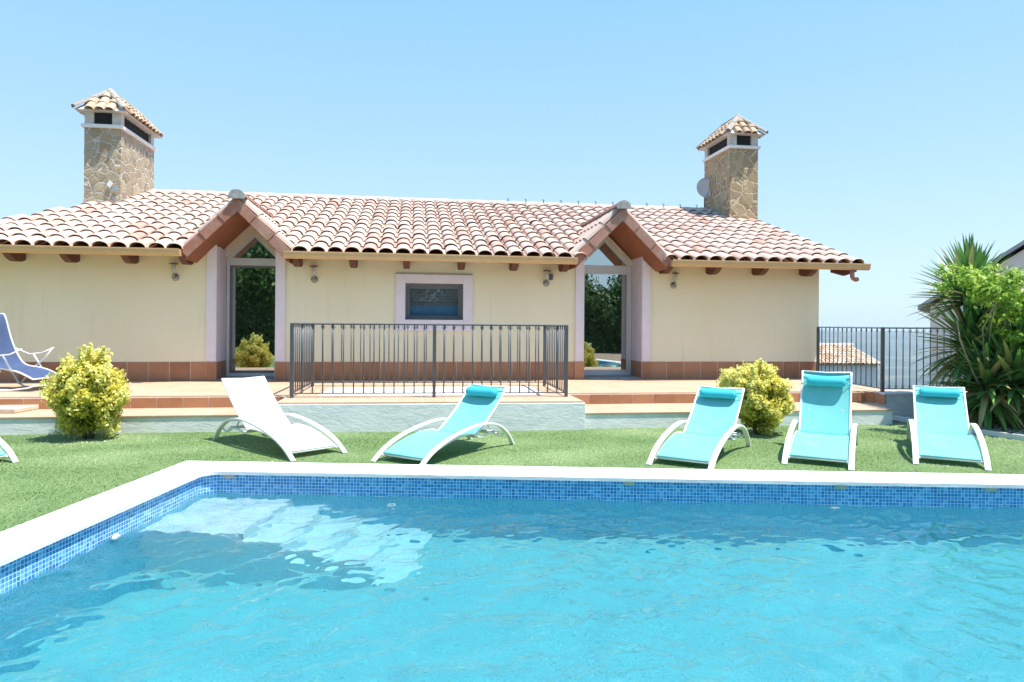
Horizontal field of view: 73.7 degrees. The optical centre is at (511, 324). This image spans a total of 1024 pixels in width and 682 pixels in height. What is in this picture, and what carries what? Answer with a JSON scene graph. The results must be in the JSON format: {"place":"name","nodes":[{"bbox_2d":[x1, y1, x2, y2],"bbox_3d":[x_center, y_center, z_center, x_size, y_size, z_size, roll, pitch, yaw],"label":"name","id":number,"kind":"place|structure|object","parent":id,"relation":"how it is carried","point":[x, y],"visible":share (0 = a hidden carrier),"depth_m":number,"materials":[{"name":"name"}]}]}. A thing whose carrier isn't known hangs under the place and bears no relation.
{"place":"outdoors","nodes":[
{"label":"outdoors","id":0,"kind":"place"},
{"bbox_2d":[0,422,1023,531],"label":"lawn","id":1,"kind":"structure","parent":0,"point":[133,472],"depth_m":7.11,"materials":[{"name":"green plant"}]},
{"bbox_2d":[0,438,18,462],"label":"sun lounger","id":2,"kind":"object","parent":1,"relation":"on","point":[4,445],"visible":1,"depth_m":6.66,"materials":[{"name":"white plastic"}]},
{"bbox_2d":[36,341,131,438],"bbox_3d":[-4.959,0.784,8.013,0.998,1.184,0.901,0,0,0],"label":"yellow bush","id":3,"kind":"object","parent":1,"relation":"on","point":[85,393],"visible":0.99,"depth_m":7.83,"materials":[{"name":"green plant"}]},
{"bbox_2d":[213,376,346,461],"bbox_3d":[-2.617,1.000,7.605,1.790,0.732,0.652,0,0,43],"label":"sun lounger","id":4,"kind":"object","parent":1,"relation":"on","point":[256,406],"visible":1,"depth_m":7.77,"materials":[{"name":"white fabric"}]},
{"bbox_2d":[371,384,514,464],"bbox_3d":[-0.686,1.040,7.313,0.652,0.680,1.652,0,0,33],"label":"sun lounger","id":5,"kind":"object","parent":1,"relation":"on","point":[472,412],"visible":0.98,"depth_m":7.48,"materials":[{"name":"teal fabric"}]},
{"bbox_2d":[646,386,750,468],"bbox_3d":[2.033,1.061,7.277,0.652,0.680,1.652,0,0,31],"label":"sun lounger","id":6,"kind":"object","parent":1,"relation":"on","point":[708,432],"visible":0.98,"depth_m":7.46,"materials":[{"name":"teal fabric"}]},
{"bbox_2d":[716,358,796,435],"bbox_3d":[3.137,0.930,8.765,0.957,1.016,0.846,0,0,44],"label":"yellow bush","id":7,"kind":"object","parent":1,"relation":"on","point":[767,400],"visible":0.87,"depth_m":8.52,"materials":[{"name":"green plant"}]},
{"bbox_2d":[781,370,857,470],"bbox_3d":[3.374,0.973,7.403,0.652,0.875,1.652,0,0,28],"label":"sun lounger","id":8,"kind":"object","parent":1,"relation":"on","point":[825,431],"visible":1,"depth_m":7.60,"materials":[{"name":"teal fabric"}]},
{"bbox_2d":[906,385,991,470],"bbox_3d":[4.734,1.079,7.482,0.652,0.683,1.740,0,0,28],"label":"sun lounger","id":9,"kind":"object","parent":1,"relation":"on","point":[940,427],"visible":1,"depth_m":7.67,"materials":[{"name":"teal fabric"}]},
{"bbox_2d":[892,415,1023,440],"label":"bed edging","id":10,"kind":"object","parent":1,"relation":"on","point":[984,432],"visible":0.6,"depth_m":8.68,"materials":[{"name":"grey concrete"}]},
{"bbox_2d":[0,0,1023,330],"label":"sky","id":11,"kind":"structure","parent":0,"point":[895,128],"materials":[{"name":"blue"}]},
{"bbox_2d":[820,330,929,388],"bbox_3d":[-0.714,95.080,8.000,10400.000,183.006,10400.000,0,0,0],"label":"terrain","id":12,"kind":"structure","parent":0,"point":[906,359],"depth_m":2903.44,"materials":[{"name":"blue"}]},
{"bbox_2d":[819,343,879,387],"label":"house","id":13,"kind":"structure","parent":12,"relation":"on","point":[849,362],"depth_m":40.25,"materials":[{"name":"tile"}]},
{"bbox_2d":[918,240,1023,386],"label":"neighbour house","id":14,"kind":"structure","parent":12,"relation":"on","point":[1016,257],"depth_m":15.82,"materials":[{"name":"white paint"}]},
{"bbox_2d":[899,415,1023,434],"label":"gravel","id":15,"kind":"structure","parent":0,"point":[998,429],"depth_m":9.05,"materials":[{"name":"grey gravel"}]},
{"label":"garden ground","id":16,"kind":"structure","parent":0,"visible":0},
{"bbox_2d":[0,416,245,434],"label":"wall","id":17,"kind":"structure","parent":16,"relation":"on","point":[127,425],"depth_m":8.46,"materials":[{"name":"grey paint"}]},
{"bbox_2d":[0,407,237,418],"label":"step tread","id":18,"kind":"object","parent":17,"relation":"on","point":[151,412],"visible":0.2,"depth_m":8.67,"materials":[{"name":"ceramic"}]},
{"bbox_2d":[0,405,38,412],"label":"stone slab","id":19,"kind":"structure","parent":18,"relation":"on","point":[12,408],"depth_m":8.69,"materials":[{"name":"beige stone"}]},
{"bbox_2d":[0,397,284,408],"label":"step riser","id":20,"kind":"object","parent":18,"relation":"on","point":[197,402],"visible":0.46,"depth_m":9.21,"materials":[{"name":"tile"}]},
{"bbox_2d":[278,397,584,432],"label":"plinth","id":21,"kind":"structure","parent":16,"relation":"on","point":[333,418],"depth_m":8.71,"materials":[{"name":"grey paint"}]},
{"bbox_2d":[0,461,1023,593],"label":"swimming pool","id":22,"kind":"structure","parent":16,"relation":"in","point":[33,548],"depth_m":5.89,"materials":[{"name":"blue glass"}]},
{"bbox_2d":[0,492,1023,681],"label":"water","id":23,"kind":"structure","parent":22,"relation":"in","point":[240,587],"depth_m":3.82,"materials":[{"name":"blue liquid"}]},
{"bbox_2d":[287,392,882,406],"bbox_3d":[0.141,1.403,10.639,19.386,0.757,3.490,0,0,-8],"label":"terrace base","id":24,"kind":"object","parent":16,"relation":"on","point":[872,404],"visible":0.13,"depth_m":10.59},
{"bbox_2d":[0,396,286,408],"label":"step riser mortar","id":25,"kind":"object","parent":24,"relation":"attached to","point":[134,397],"visible":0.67,"depth_m":9.20,"materials":[{"name":"beige concrete"}]},
{"bbox_2d":[0,378,967,403],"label":"terrace paving","id":26,"kind":"structure","parent":24,"relation":"on","point":[282,388],"depth_m":10.41,"materials":[{"name":"ceramic"}]},
{"bbox_2d":[0,313,57,390],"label":"recliner","id":27,"kind":"object","parent":26,"relation":"on","point":[11,361],"visible":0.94,"depth_m":10.07,"materials":[{"name":"blue fabric"}]},
{"bbox_2d":[289,322,567,397],"bbox_3d":[-1.190,0.490,10.105,3.757,1.002,1.745,0,0,-7],"label":"railing","id":28,"kind":"object","parent":26,"relation":"on","point":[561,379],"visible":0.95,"depth_m":9.43,"materials":[{"name":"grey metal"}]},
{"bbox_2d":[318,386,543,395],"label":"skylight slab","id":29,"kind":"structure","parent":26,"relation":"on","point":[400,389],"depth_m":10.10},
{"bbox_2d":[816,327,965,391],"bbox_3d":[7.126,0.552,11.720,2.987,1.002,2.647,0,0,0],"label":"railing","id":30,"kind":"object","parent":26,"relation":"on","point":[882,388],"visible":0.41,"depth_m":10.55,"materials":[{"name":"grey metal"}]},
{"bbox_2d":[569,392,863,403],"bbox_3d":[3.159,1.118,10.379,4.750,0.144,0.074,0,0,-8],"label":"step riser mortar","id":31,"kind":"object","parent":24,"relation":"attached to","point":[674,393],"visible":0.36,"depth_m":10.14,"materials":[{"name":"beige concrete"}]},
{"bbox_2d":[864,393,885,403],"bbox_3d":[5.572,1.137,10.487,0.014,0.138,0.414,0,0,-15],"label":"step riser","id":32,"kind":"object","parent":24,"relation":"attached to","point":[875,398],"visible":1,"depth_m":10.46,"materials":[{"name":"tile"}]},
{"bbox_2d":[585,411,891,428],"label":"wall","id":33,"kind":"structure","parent":16,"relation":"on","point":[612,421],"depth_m":9.20,"materials":[{"name":"grey paint"}]},
{"bbox_2d":[585,402,892,413],"bbox_3d":[3.112,1.198,9.849,4.505,0.020,0.990,0,0,-8],"label":"step tread","id":34,"kind":"object","parent":33,"relation":"on","point":[651,408],"visible":0.45,"depth_m":9.64,"materials":[{"name":"ceramic"}]},
{"bbox_2d":[571,393,863,403],"bbox_3d":[3.164,1.119,10.341,4.741,0.138,0.012,0,0,-8],"label":"step riser","id":35,"kind":"object","parent":34,"relation":"on","point":[642,398],"visible":0.52,"depth_m":10.16,"materials":[{"name":"tile"}]},
{"bbox_2d":[883,395,913,416],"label":"terrace wall","id":36,"kind":"structure","parent":16,"relation":"on","point":[901,405],"depth_m":10.32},
{"bbox_2d":[874,391,912,394],"bbox_3d":[6.152,1.052,10.460,1.080,0.036,0.320,0,0,0],"label":"wall coping","id":37,"kind":"object","parent":36,"relation":"on","point":[897,393],"depth_m":10.32,"materials":[{"name":"white concrete"}]},
{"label":"gravel bed","id":38,"kind":"structure","parent":0,"visible":0},
{"bbox_2d":[906,232,1023,430],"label":"yucca plant","id":39,"kind":"object","parent":38,"relation":"on","point":[970,317],"visible":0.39,"depth_m":9.54,"materials":[{"name":"green plant"}]},
{"bbox_2d":[920,309,1023,432],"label":"yucca plant","id":40,"kind":"object","parent":38,"relation":"on","point":[1003,356],"visible":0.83,"depth_m":8.97,"materials":[{"name":"green plant"}]},
{"bbox_2d":[930,262,1023,426],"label":"leafy shrub","id":41,"kind":"object","parent":38,"relation":"on","point":[990,286],"visible":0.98,"depth_m":8.68,"materials":[{"name":"green plant"}]},
{"bbox_2d":[985,273,1023,428],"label":"yucca plant","id":42,"kind":"object","parent":38,"relation":"on","point":[1023,347],"visible":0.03,"depth_m":9.27,"materials":[{"name":"green plant"}]},
{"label":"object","id":43,"kind":"structure","parent":0,"visible":0},
{"bbox_2d":[0,88,870,381],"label":"villa","id":44,"kind":"object","parent":43,"relation":"on","point":[234,300],"visible":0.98,"depth_m":12.41,"materials":[{"name":"beige paint"}]},
{"bbox_2d":[169,263,178,280],"bbox_3d":[-5.661,-0.882,11.435,0.150,0.300,0.173,0,0,-8],"label":"wall lamp","id":45,"kind":"object","parent":44,"relation":"attached to","point":[175,277],"visible":1,"depth_m":11.41,"materials":[{"name":"metal"}]},
{"bbox_2d":[309,265,317,282],"bbox_3d":[-3.415,-0.866,11.763,0.150,0.300,0.173,0,0,-8],"label":"wall lamp","id":46,"kind":"object","parent":44,"relation":"attached to","point":[314,279],"visible":1,"depth_m":11.74,"materials":[{"name":"metal"}]},
{"bbox_2d":[405,283,462,319],"bbox_3d":[-1.411,-0.397,12.341,1.130,0.747,0.150,0,0,-8],"label":"window frame","id":47,"kind":"structure","parent":44,"relation":"in","point":[423,301],"depth_m":12.33,"materials":[{"name":"grey metal"}]},
{"bbox_2d":[543,270,552,286],"bbox_3d":[0.650,-0.835,12.355,0.185,0.300,0.173,0,0,-8],"label":"wall lamp","id":48,"kind":"object","parent":44,"relation":"attached to","point":[547,277],"visible":1,"depth_m":12.35,"materials":[{"name":"metal"}]},
{"bbox_2d":[671,272,679,288],"bbox_3d":[3.037,-0.817,12.704,0.150,0.300,0.173,0,0,-8],"label":"wall lamp","id":49,"kind":"object","parent":44,"relation":"attached to","point":[673,285],"visible":1,"depth_m":12.68,"materials":[{"name":"metal"}]},
{"bbox_2d":[697,178,710,207],"bbox_3d":[5.029,-3.403,17.606,0.420,0.780,0.360,0,0,40],"label":"satellite dish","id":50,"kind":"object","parent":44,"relation":"on","point":[703,188],"visible":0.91,"depth_m":17.65,"materials":[{"name":"grey metal"}]}
]}

